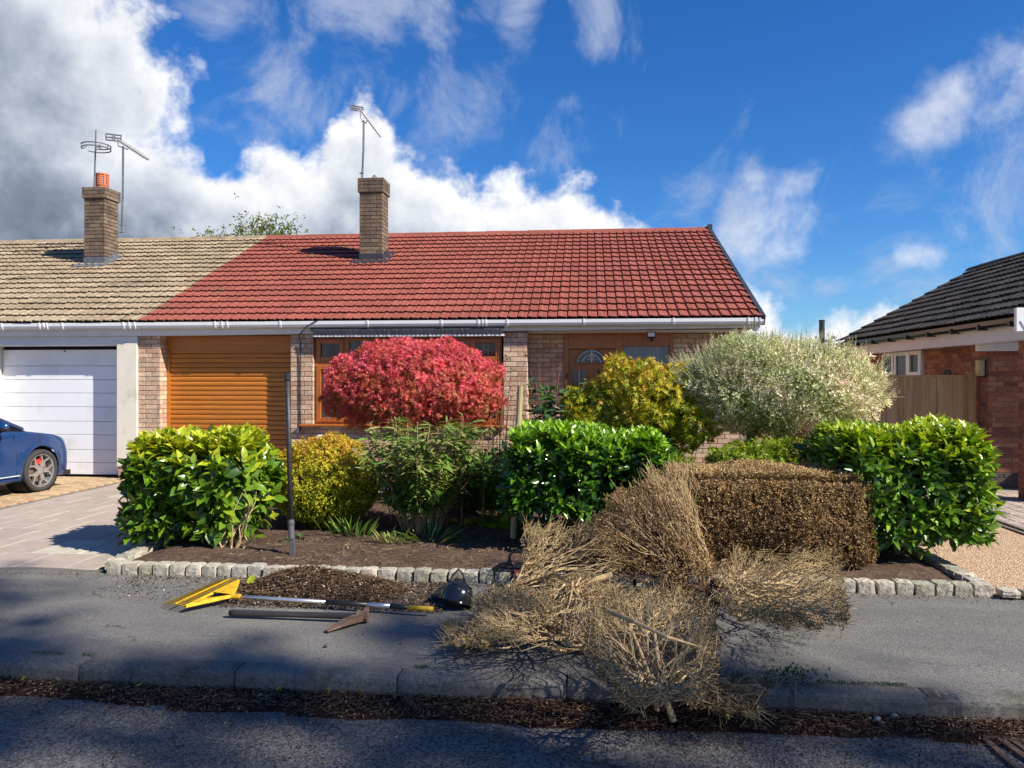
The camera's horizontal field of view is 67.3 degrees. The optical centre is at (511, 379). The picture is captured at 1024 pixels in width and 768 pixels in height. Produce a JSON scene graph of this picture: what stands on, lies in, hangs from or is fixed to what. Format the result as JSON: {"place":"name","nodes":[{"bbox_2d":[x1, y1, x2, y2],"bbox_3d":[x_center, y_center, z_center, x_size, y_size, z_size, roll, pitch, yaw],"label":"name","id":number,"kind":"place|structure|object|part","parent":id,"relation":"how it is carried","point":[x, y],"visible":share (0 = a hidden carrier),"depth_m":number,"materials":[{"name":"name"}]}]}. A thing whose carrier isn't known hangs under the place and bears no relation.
{"place":"outdoors","nodes":[
{"label":"outdoors","id":0,"kind":"place"},
{"bbox_2d":[0,567,102,571],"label":"curb","id":1,"kind":"structure","parent":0,"point":[41,569],"depth_m":6.49,"materials":[{"name":"concrete"}]},
{"bbox_2d":[0,476,123,507],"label":"neighbour driveway","id":2,"kind":"structure","parent":0,"point":[62,485],"depth_m":11.23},
{"bbox_2d":[0,418,70,492],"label":"parked car","id":3,"kind":"object","parent":2,"relation":"on","point":[32,461],"visible":0.99,"depth_m":10.82,"materials":[{"name":"blue paint"}]},
{"bbox_3d":[-7.831,0.489,9.628,1.507,0.530,2.743,0,0,11],"label":"window glass","id":4,"kind":"part","parent":3,"relation":"part of","materials":[{"name":"black glass"}]},
{"bbox_2d":[0,172,266,478],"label":"bungalow","id":5,"kind":"object","parent":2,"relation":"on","point":[72,311],"visible":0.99,"depth_m":12.87,"materials":[{"name":"tile"}]},
{"bbox_2d":[3,347,117,475],"bbox_3d":[-7.445,0.528,12.806,2.198,2.145,0.064,0,0,6],"label":"garage door","id":6,"kind":"structure","parent":5,"relation":"in","point":[69,393],"depth_m":12.77,"materials":[{"name":"white plastic"}]},
{"bbox_2d":[81,130,111,186],"bbox_3d":[-8.513,-4.535,15.756,0.555,1.158,0.564,0,0,6],"label":"radio aerial","id":7,"kind":"object","parent":5,"relation":"on","point":[100,146],"visible":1,"depth_m":15.74,"materials":[{"name":"metal"}]},
{"bbox_2d":[105,133,148,232],"bbox_3d":[-8.076,-4.114,16.146,0.860,2.089,0.169,0,0,-18],"label":"tv aerial","id":8,"kind":"object","parent":5,"relation":"attached to","point":[134,150],"visible":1,"depth_m":16.07,"materials":[{"name":"metal"}]},
{"bbox_2d":[0,481,299,572],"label":"driveway","id":9,"kind":"structure","parent":0,"point":[77,530],"depth_m":8.10,"materials":[{"name":"beige concrete"}]},
{"bbox_2d":[137,175,765,480],"bbox_3d":[-0.671,-1.231,16.730,9.821,5.663,10.031,0,0,6],"label":"bungalow","id":10,"kind":"object","parent":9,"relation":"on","point":[232,342],"visible":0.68,"depth_m":12.49,"materials":[{"name":"red tile"}]},
{"bbox_2d":[167,335,290,457],"bbox_3d":[-4.561,0.440,12.515,2.175,2.320,0.080,0,0,6],"label":"garage door","id":11,"kind":"structure","parent":10,"relation":"in","point":[217,381],"depth_m":12.50,"materials":[{"name":"brown wood"}]},
{"bbox_2d":[315,337,345,362],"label":"window","id":12,"kind":"structure","parent":10,"relation":"in","point":[326,348],"depth_m":12.18,"materials":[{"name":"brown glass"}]},
{"bbox_2d":[315,363,345,423],"bbox_3d":[-2.879,0.220,12.200,0.504,0.960,0.078,0,0,6],"label":"window","id":13,"kind":"structure","parent":10,"relation":"in","point":[320,417],"depth_m":12.18,"materials":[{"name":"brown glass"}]},
{"bbox_2d":[350,105,382,177],"bbox_3d":[-2.872,-4.684,15.294,0.664,1.514,0.164,0,0,-26],"label":"tv aerial","id":14,"kind":"object","parent":10,"relation":"attached to","point":[357,108],"visible":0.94,"depth_m":15.21,"materials":[{"name":"metal"}]},
{"bbox_2d":[346,337,388,423],"bbox_3d":[-2.276,0.015,12.150,0.706,1.370,0.060,0,0,6],"label":"window","id":15,"kind":"structure","parent":10,"relation":"in","point":[352,343],"depth_m":12.15,"materials":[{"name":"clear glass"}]},
{"bbox_2d":[389,337,432,422],"bbox_3d":[-1.578,0.015,12.082,0.698,1.370,0.060,0,0,6],"label":"window","id":16,"kind":"structure","parent":10,"relation":"in","point":[418,338],"depth_m":12.04,"materials":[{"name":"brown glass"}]},
{"bbox_2d":[433,337,468,424],"bbox_3d":[-0.946,0.015,12.020,0.573,1.370,0.060,0,0,6],"label":"window","id":17,"kind":"structure","parent":10,"relation":"in","point":[465,340],"depth_m":11.99,"materials":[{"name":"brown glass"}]},
{"bbox_2d":[469,337,501,362],"bbox_3d":[-0.408,-0.465,11.958,0.509,0.410,0.078,0,0,6],"label":"window","id":18,"kind":"structure","parent":10,"relation":"in","point":[490,347],"depth_m":11.94,"materials":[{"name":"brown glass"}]},
{"bbox_2d":[470,363,501,424],"bbox_3d":[-0.408,0.220,11.958,0.509,0.960,0.078,0,0,6],"label":"window","id":19,"kind":"structure","parent":10,"relation":"in","point":[493,420],"depth_m":11.91,"materials":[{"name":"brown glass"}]},
{"bbox_2d":[569,349,615,464],"bbox_3d":[1.271,0.498,12.185,0.747,2.003,0.058,0,0,6],"label":"front door","id":20,"kind":"structure","parent":10,"relation":"in","point":[586,364],"depth_m":12.18,"materials":[{"name":"brown wood"}]},
{"bbox_2d":[623,346,668,364],"bbox_3d":[2.110,0.235,12.117,0.721,1.530,0.010,0,0,6],"label":"side window","id":21,"kind":"structure","parent":10,"relation":"in","point":[660,353],"depth_m":12.11,"materials":[{"name":"grey glass"}]},
{"bbox_2d":[647,329,654,341],"bbox_3d":[2.114,-0.676,11.743,0.147,0.195,0.073,0,0,6],"label":"floodlight","id":22,"kind":"object","parent":10,"relation":"attached to","point":[651,335],"visible":1,"depth_m":11.72,"materials":[{"name":"black plastic"}]},
{"bbox_2d":[0,570,1023,690],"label":"pavement","id":23,"kind":"structure","parent":0,"point":[926,654],"depth_m":4.80,"materials":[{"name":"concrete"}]},
{"bbox_2d":[163,579,433,611],"bbox_3d":[-1.561,1.560,5.325,1.976,0.067,0.671,0,0,25],"label":"leaf rake","id":24,"kind":"object","parent":23,"relation":"on","point":[231,587],"visible":0.99,"depth_m":5.41,"materials":[{"name":"yellow plastic"}]},
{"bbox_2d":[228,606,369,631],"bbox_3d":[-1.394,1.560,5.059,0.937,0.079,0.522,0,0,-14],"label":"mattock","id":25,"kind":"object","parent":23,"relation":"on","point":[360,616],"visible":0.94,"depth_m":5.09,"materials":[{"name":"metal"}]},
{"bbox_2d":[198,563,445,613],"bbox_3d":[-1.309,1.519,5.730,1.861,0.241,0.850,0,0,6],"label":"soil heap","id":26,"kind":"object","parent":23,"relation":"on","point":[310,581],"visible":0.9,"depth_m":5.65,"materials":[{"name":"brown soil"}]},
{"bbox_2d":[247,575,254,583],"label":"leaf","id":27,"kind":"object","parent":26,"relation":"on","point":[250,580],"visible":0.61,"depth_m":5.90,"materials":[{"name":"plant"}]},
{"bbox_2d":[429,568,473,607],"bbox_3d":[-0.420,1.546,5.460,0.306,0.332,0.358,0,0,-12],"label":"bucket","id":28,"kind":"object","parent":23,"relation":"on","point":[449,593],"visible":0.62,"depth_m":5.39,"materials":[{"name":"black plastic"}]},
{"bbox_2d":[92,573,825,617],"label":"scattered litter","id":29,"kind":"object","parent":23,"relation":"on","point":[255,578],"visible":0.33,"depth_m":5.88,"materials":[{"name":"brown plant"}]},
{"bbox_2d":[31,650,907,685],"bbox_3d":[-0.373,1.593,4.257,4.902,0.027,0.058,0,0,6],"label":"moss","id":30,"kind":"object","parent":23,"relation":"on","point":[824,681],"visible":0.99,"depth_m":4.05,"materials":[{"name":"green plant"}]},
{"bbox_2d":[430,612,536,654],"bbox_3d":[-0.080,1.538,4.645,0.968,0.311,0.710,0,0,6],"label":"dead brush","id":31,"kind":"object","parent":23,"relation":"on","point":[458,634],"visible":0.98,"depth_m":4.55,"materials":[{"name":"beige plant"}]},
{"bbox_2d":[2,575,1015,671],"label":"pavement specks","id":32,"kind":"object","parent":23,"relation":"on","point":[451,637],"visible":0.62,"depth_m":4.91,"materials":[{"name":"grey plant"}]},
{"bbox_2d":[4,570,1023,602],"bbox_3d":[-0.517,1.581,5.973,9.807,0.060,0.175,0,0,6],"label":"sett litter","id":33,"kind":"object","parent":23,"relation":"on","point":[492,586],"visible":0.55,"depth_m":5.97,"materials":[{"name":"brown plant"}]},
{"bbox_2d":[458,573,590,651],"bbox_3d":[0.036,1.430,4.863,0.783,0.414,1.971,0,0,-5],"label":"dead brush","id":34,"kind":"object","parent":23,"relation":"on","point":[496,622],"visible":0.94,"depth_m":4.48,"materials":[{"name":"beige plant"}]},
{"bbox_2d":[105,530,993,597],"bbox_3d":[0.160,1.558,7.760,7.192,0.126,3.594,0,0,6],"label":"stone edging","id":35,"kind":"object","parent":23,"relation":"on","point":[968,584],"visible":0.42,"depth_m":6.06,"materials":[{"name":"stone"}]},
{"bbox_2d":[532,570,629,646],"bbox_3d":[0.434,1.402,4.864,0.718,0.509,2.291,0,0,6],"label":"dead brush","id":36,"kind":"object","parent":23,"relation":"on","point":[572,594],"visible":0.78,"depth_m":4.74,"materials":[{"name":"beige plant"}]},
{"bbox_2d":[692,537,863,640],"bbox_3d":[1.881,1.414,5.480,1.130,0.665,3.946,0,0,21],"label":"dead brush","id":37,"kind":"object","parent":23,"relation":"on","point":[738,591],"visible":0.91,"depth_m":4.91,"materials":[{"name":"beige plant"}]},
{"bbox_2d":[995,586,1023,597],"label":"threshold stones","id":38,"kind":"object","parent":23,"relation":"on","point":[1007,592],"visible":1,"depth_m":5.59,"materials":[{"name":"stone"}]},
{"bbox_2d":[0,696,1023,767],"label":"road","id":39,"kind":"structure","parent":0,"point":[350,741],"depth_m":3.60,"materials":[{"name":"grey asphalt"}]},
{"bbox_2d":[0,672,1023,745],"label":"gutter debris","id":40,"kind":"object","parent":39,"relation":"on","point":[529,708],"visible":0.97,"depth_m":3.92,"materials":[{"name":"brown soil"}]},
{"bbox_2d":[579,582,731,722],"bbox_3d":[0.852,1.405,4.352,0.949,0.594,3.244,0,0,6],"label":"dead brush","id":41,"kind":"object","parent":40,"relation":"on","point":[646,684],"visible":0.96,"depth_m":3.86,"materials":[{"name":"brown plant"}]},
{"bbox_2d":[689,660,791,729],"bbox_3d":[1.131,1.583,3.938,0.577,0.418,1.134,0,0,23],"label":"dead brush","id":42,"kind":"object","parent":40,"relation":"on","point":[734,685],"visible":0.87,"depth_m":3.74,"materials":[{"name":"brown plant"}]},
{"bbox_2d":[873,716,880,721],"bbox_3d":[1.820,1.689,3.830,0.036,0.026,0.030,0,0,-25],"label":"stone","id":43,"kind":"object","parent":40,"relation":"on","point":[877,718],"visible":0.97,"depth_m":3.82,"materials":[{"name":"stone"}]},
{"bbox_2d":[890,713,897,718],"bbox_3d":[1.920,1.689,3.862,0.041,0.028,0.037,0,0,-21],"label":"stone","id":44,"kind":"object","parent":40,"relation":"on","point":[893,714],"visible":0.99,"depth_m":3.85,"materials":[{"name":"stone"}]},
{"bbox_2d":[0,684,1023,767],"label":"stray gutter litter","id":45,"kind":"object","parent":39,"relation":"on","point":[504,725],"visible":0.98,"depth_m":3.67,"materials":[{"name":"brown plant"}]},
{"bbox_2d":[981,735,1023,767],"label":"drain grate","id":46,"kind":"object","parent":39,"relation":"on","point":[1017,747],"visible":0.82,"depth_m":3.55,"materials":[{"name":"metal"}]},
{"bbox_2d":[0,0,1023,377],"label":"sky","id":47,"kind":"structure","parent":0,"point":[851,160],"materials":[{"name":"blue"}]},
{"bbox_2d":[65,399,1022,689],"bbox_3d":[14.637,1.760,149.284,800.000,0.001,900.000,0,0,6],"label":"ground","id":48,"kind":"structure","parent":0,"point":[635,585],"depth_m":13.99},
{"bbox_2d":[171,193,308,236],"bbox_3d":[-9.423,-2.303,27.239,6.832,8.147,4.970,0,0,22],"label":"garden tree","id":49,"kind":"object","parent":48,"relation":"on","point":[263,227],"visible":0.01,"depth_m":26.85,"materials":[{"name":"green plant"}]},
{"bbox_2d":[0,653,1023,719],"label":"kerb","id":50,"kind":"structure","parent":48,"relation":"on","point":[905,700],"depth_m":4.14,"materials":[{"name":"concrete"}]},
{"bbox_2d":[756,661,829,711],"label":"kerb weed","id":51,"kind":"object","parent":50,"relation":"on","point":[793,671],"visible":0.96,"depth_m":4.02,"materials":[{"name":"green plant"}]},
{"bbox_2d":[506,512,632,590],"bbox_3d":[0.477,1.362,6.067,0.988,0.799,0.843,0,0,6],"label":"dead brush","id":52,"kind":"object","parent":48,"relation":"on","point":[560,564],"visible":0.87,"depth_m":5.83,"materials":[{"name":"beige plant"}]},
{"bbox_2d":[819,320,824,374],"bbox_3d":[7.789,0.129,19.332,0.151,3.262,0.151,0,0,6],"label":"flue pipe","id":53,"kind":"object","parent":48,"relation":"on","point":[821,325],"visible":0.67,"depth_m":19.28,"materials":[{"name":"black plastic"}]},
{"bbox_2d":[131,478,957,581],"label":"garden soil","id":54,"kind":"structure","parent":0,"point":[888,565],"depth_m":6.88,"materials":[{"name":"brown soil"}]},
{"bbox_2d":[113,422,287,548],"bbox_3d":[-2.999,1.046,7.399,1.584,1.290,1.363,0,0,6],"label":"aucuba bush","id":55,"kind":"object","parent":54,"relation":"on","point":[191,481],"visible":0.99,"depth_m":6.98,"materials":[{"name":"green plant"}]},
{"bbox_2d":[214,489,256,548],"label":"bare stems","id":56,"kind":"object","parent":54,"relation":"on","point":[240,537],"visible":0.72,"depth_m":6.95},
{"bbox_2d":[284,373,294,554],"bbox_3d":[-1.935,0.757,6.681,0.096,1.626,0.060,0,0,6],"label":"digging bar","id":57,"kind":"object","parent":54,"relation":"on","point":[290,521],"visible":0.98,"depth_m":6.66,"materials":[{"name":"grey metal"}]},
{"bbox_2d":[281,533,309,540],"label":"weed","id":58,"kind":"object","parent":54,"relation":"on","point":[298,535],"visible":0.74,"depth_m":7.36,"materials":[{"name":"green plant"}]},
{"bbox_2d":[269,431,384,528],"bbox_3d":[-1.960,1.063,8.151,1.270,1.039,1.225,0,0,6],"label":"golden spirea","id":59,"kind":"object","parent":54,"relation":"on","point":[334,487],"visible":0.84,"depth_m":7.82,"materials":[{"name":"yellow plant"}]},
{"bbox_2d":[308,514,378,537],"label":"bulb leaves","id":60,"kind":"object","parent":54,"relation":"on","point":[356,527],"visible":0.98,"depth_m":7.46,"materials":[{"name":"green plant"}]},
{"bbox_2d":[366,434,392,524],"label":"tall shoot","id":61,"kind":"object","parent":54,"relation":"on","point":[383,478],"visible":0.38,"depth_m":8.07,"materials":[{"name":"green plant"}]},
{"bbox_2d":[371,526,416,543],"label":"bulb leaves","id":62,"kind":"object","parent":54,"relation":"on","point":[385,538],"visible":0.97,"depth_m":7.15,"materials":[{"name":"green plant"}]},
{"bbox_2d":[317,334,507,465],"bbox_3d":[-1.219,0.497,9.588,2.400,2.135,1.816,0,0,6],"label":"red maple","id":63,"kind":"object","parent":54,"relation":"on","point":[361,391],"visible":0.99,"depth_m":9.05,"materials":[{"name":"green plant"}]},
{"bbox_2d":[347,416,501,532],"bbox_3d":[-0.929,0.984,7.970,1.568,1.176,1.543,0,0,31],"label":"peony clump","id":64,"kind":"object","parent":54,"relation":"on","point":[417,489],"visible":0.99,"depth_m":7.66,"materials":[{"name":"green plant"}]},
{"bbox_2d":[379,519,487,543],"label":"bulb leaves","id":65,"kind":"object","parent":54,"relation":"on","point":[447,533],"visible":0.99,"depth_m":7.31,"materials":[{"name":"green plant"}]},
{"bbox_2d":[441,415,451,525],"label":"tall shoot","id":66,"kind":"object","parent":54,"relation":"on","point":[447,446],"visible":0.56,"depth_m":8.00,"materials":[{"name":"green plant"}]},
{"bbox_2d":[456,412,468,523],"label":"tall shoot","id":67,"kind":"object","parent":54,"relation":"on","point":[463,474],"visible":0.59,"depth_m":7.98,"materials":[{"name":"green plant"}]},
{"bbox_2d":[448,518,492,527],"bbox_3d":[-0.479,1.494,8.029,0.492,0.075,0.311,0,0,40],"label":"primrose","id":68,"kind":"object","parent":54,"relation":"on","point":[467,520],"visible":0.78,"depth_m":8.10,"materials":[{"name":"green plant"}]},
{"bbox_2d":[448,447,506,511],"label":"shade shrub","id":69,"kind":"object","parent":54,"relation":"on","point":[493,452],"visible":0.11,"depth_m":8.78,"materials":[{"name":"green plant"}]},
{"bbox_2d":[479,430,486,522],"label":"tall shoot","id":70,"kind":"object","parent":54,"relation":"on","point":[483,476],"visible":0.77,"depth_m":7.96,"materials":[{"name":"brown plant"}]},
{"bbox_2d":[452,442,538,522],"bbox_3d":[-0.200,1.123,8.298,0.972,0.896,1.098,0,0,-39],"label":"peony clump","id":71,"kind":"object","parent":54,"relation":"on","point":[490,497],"visible":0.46,"depth_m":8.11,"materials":[{"name":"green plant"}]},
{"bbox_2d":[471,511,540,529],"bbox_3d":[-0.127,1.453,7.972,0.758,0.180,0.619,0,0,26],"label":"primrose","id":72,"kind":"object","parent":54,"relation":"on","point":[505,521],"visible":0.73,"depth_m":7.91,"materials":[{"name":"green plant"}]},
{"bbox_2d":[484,353,527,456],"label":"rose bush","id":73,"kind":"object","parent":54,"relation":"on","point":[497,428],"visible":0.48,"depth_m":9.44,"materials":[{"name":"green plant"}]},
{"bbox_2d":[510,386,522,538],"bbox_3d":[0.044,0.826,7.424,0.145,1.531,0.064,0,0,-33],"label":"wooden stake","id":74,"kind":"object","parent":54,"relation":"on","point":[513,531],"visible":0.4,"depth_m":7.41,"materials":[{"name":"brown wood"}]},
{"bbox_2d":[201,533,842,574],"bbox_3d":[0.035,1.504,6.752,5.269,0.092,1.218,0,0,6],"label":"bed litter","id":75,"kind":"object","parent":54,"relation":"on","point":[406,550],"visible":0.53,"depth_m":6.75,"materials":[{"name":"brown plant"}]},
{"bbox_2d":[491,550,569,579],"bbox_3d":[0.137,1.466,6.055,0.633,0.212,0.151,0,0,6],"label":"chainsaw","id":76,"kind":"object","parent":54,"relation":"on","point":[510,566],"visible":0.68,"depth_m":6.03,"materials":[{"name":"black plastic"}]},
{"bbox_2d":[520,365,560,420],"bbox_3d":[0.318,0.667,9.008,0.542,1.807,0.687,0,0,6],"label":"fuchsia","id":77,"kind":"object","parent":54,"relation":"on","point":[539,394],"visible":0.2,"depth_m":8.92,"materials":[{"name":"green plant"}]},
{"bbox_2d":[516,377,609,493],"bbox_3d":[0.621,0.768,8.922,1.124,1.606,1.058,0,0,6],"label":"hydrangea","id":78,"kind":"object","parent":54,"relation":"on","point":[545,409],"visible":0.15,"depth_m":8.87,"materials":[{"name":"green plant"}]},
{"bbox_2d":[494,417,677,537],"bbox_3d":[0.730,0.964,7.319,1.748,1.221,1.531,0,0,6],"label":"laurel hedge","id":79,"kind":"object","parent":54,"relation":"on","point":[592,453],"visible":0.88,"depth_m":6.78,"materials":[{"name":"green plant"}]},
{"bbox_2d":[557,350,725,462],"bbox_3d":[1.398,0.606,8.901,1.729,1.916,1.888,0,0,-17],"label":"golden maple","id":80,"kind":"object","parent":54,"relation":"on","point":[630,392],"visible":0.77,"depth_m":8.50,"materials":[{"name":"yellow plant"}]},
{"bbox_2d":[587,469,719,595],"bbox_3d":[1.117,1.240,6.026,1.097,1.100,0.895,0,0,6],"label":"dead brush","id":81,"kind":"object","parent":54,"relation":"on","point":[644,547],"visible":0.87,"depth_m":5.83,"materials":[{"name":"brown plant"}]},
{"bbox_2d":[639,455,711,575],"bbox_3d":[1.287,1.051,6.058,0.556,0.979,0.563,0,0,6],"label":"dead brush","id":82,"kind":"object","parent":54,"relation":"on","point":[683,489],"visible":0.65,"depth_m":5.93,"materials":[{"name":"beige plant"}]},
{"bbox_2d":[668,443,700,512],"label":"grassy shrub","id":83,"kind":"object","parent":54,"relation":"on","point":[677,458],"depth_m":7.29,"materials":[{"name":"green plant"}]},
{"bbox_2d":[699,433,812,525],"bbox_3d":[2.776,1.050,7.910,1.812,1.035,1.078,0,0,6],"label":"lime maple","id":84,"kind":"object","parent":54,"relation":"on","point":[775,450],"visible":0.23,"depth_m":7.81,"materials":[{"name":"green plant"}]},
{"bbox_2d":[648,458,879,569],"bbox_3d":[2.086,1.121,6.501,1.840,0.894,0.940,0,0,6],"label":"dead hedge","id":85,"kind":"object","parent":54,"relation":"on","point":[802,478],"visible":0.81,"depth_m":6.16,"materials":[{"name":"brown plant"}]},
{"bbox_2d":[666,321,904,446],"bbox_3d":[2.992,0.451,8.847,2.685,2.229,2.456,0,0,6],"label":"dappled willow","id":86,"kind":"object","parent":54,"relation":"on","point":[790,391],"visible":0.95,"depth_m":8.24,"materials":[{"name":"green plant"}]},
{"bbox_2d":[779,418,817,531],"bbox_3d":[2.946,0.967,7.626,0.635,1.197,0.515,0,0,6],"label":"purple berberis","id":87,"kind":"object","parent":54,"relation":"on","point":[803,435],"visible":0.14,"depth_m":7.63,"materials":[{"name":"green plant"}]},
{"bbox_2d":[790,412,1009,560],"bbox_3d":[3.324,0.931,6.678,1.549,1.283,1.350,0,0,6],"label":"laurel hedge","id":88,"kind":"object","parent":54,"relation":"on","point":[943,459],"visible":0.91,"depth_m":6.21,"materials":[{"name":"green plant"}]},
{"bbox_2d":[783,329,884,439],"bbox_3d":[3.973,0.467,9.559,1.304,2.206,0.899,0,0,6],"label":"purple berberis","id":89,"kind":"object","parent":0,"point":[838,388],"visible":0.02,"depth_m":9.55,"materials":[{"name":"green plant"}]},
{"bbox_2d":[911,522,1023,595],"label":"gravel driveway","id":90,"kind":"structure","parent":0,"point":[1001,565],"depth_m":6.83,"materials":[{"name":"beige gravel"}]},
{"bbox_2d":[922,488,1023,534],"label":"block paving","id":91,"kind":"structure","parent":0,"point":[1013,507],"depth_m":9.42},
{"bbox_2d":[756,372,975,485],"bbox_3d":[5.411,0.740,11.838,3.220,1.720,0.140,0,0,6],"label":"board fence","id":92,"kind":"object","parent":91,"relation":"on","point":[953,397],"visible":0.16,"depth_m":11.74,"materials":[{"name":"brown wood"}]},
{"bbox_2d":[835,252,1023,499],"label":"bungalow","id":93,"kind":"object","parent":91,"relation":"on","point":[959,325],"visible":0.63,"depth_m":12.03,"materials":[{"name":"tile"}]},
{"bbox_2d":[882,350,924,374],"bbox_3d":[7.332,-0.035,14.443,0.104,0.970,1.822,0,0,6],"label":"window","id":94,"kind":"structure","parent":93,"relation":"in","point":[908,362],"depth_m":14.26,"materials":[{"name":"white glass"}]},
{"bbox_2d":[975,358,987,376],"bbox_3d":[6.989,-0.175,11.454,0.116,0.280,0.145,0,0,6],"label":"wall lamp","id":95,"kind":"object","parent":93,"relation":"attached to","point":[981,367],"visible":1,"depth_m":11.41,"materials":[{"name":"beige glass"}]}
]}

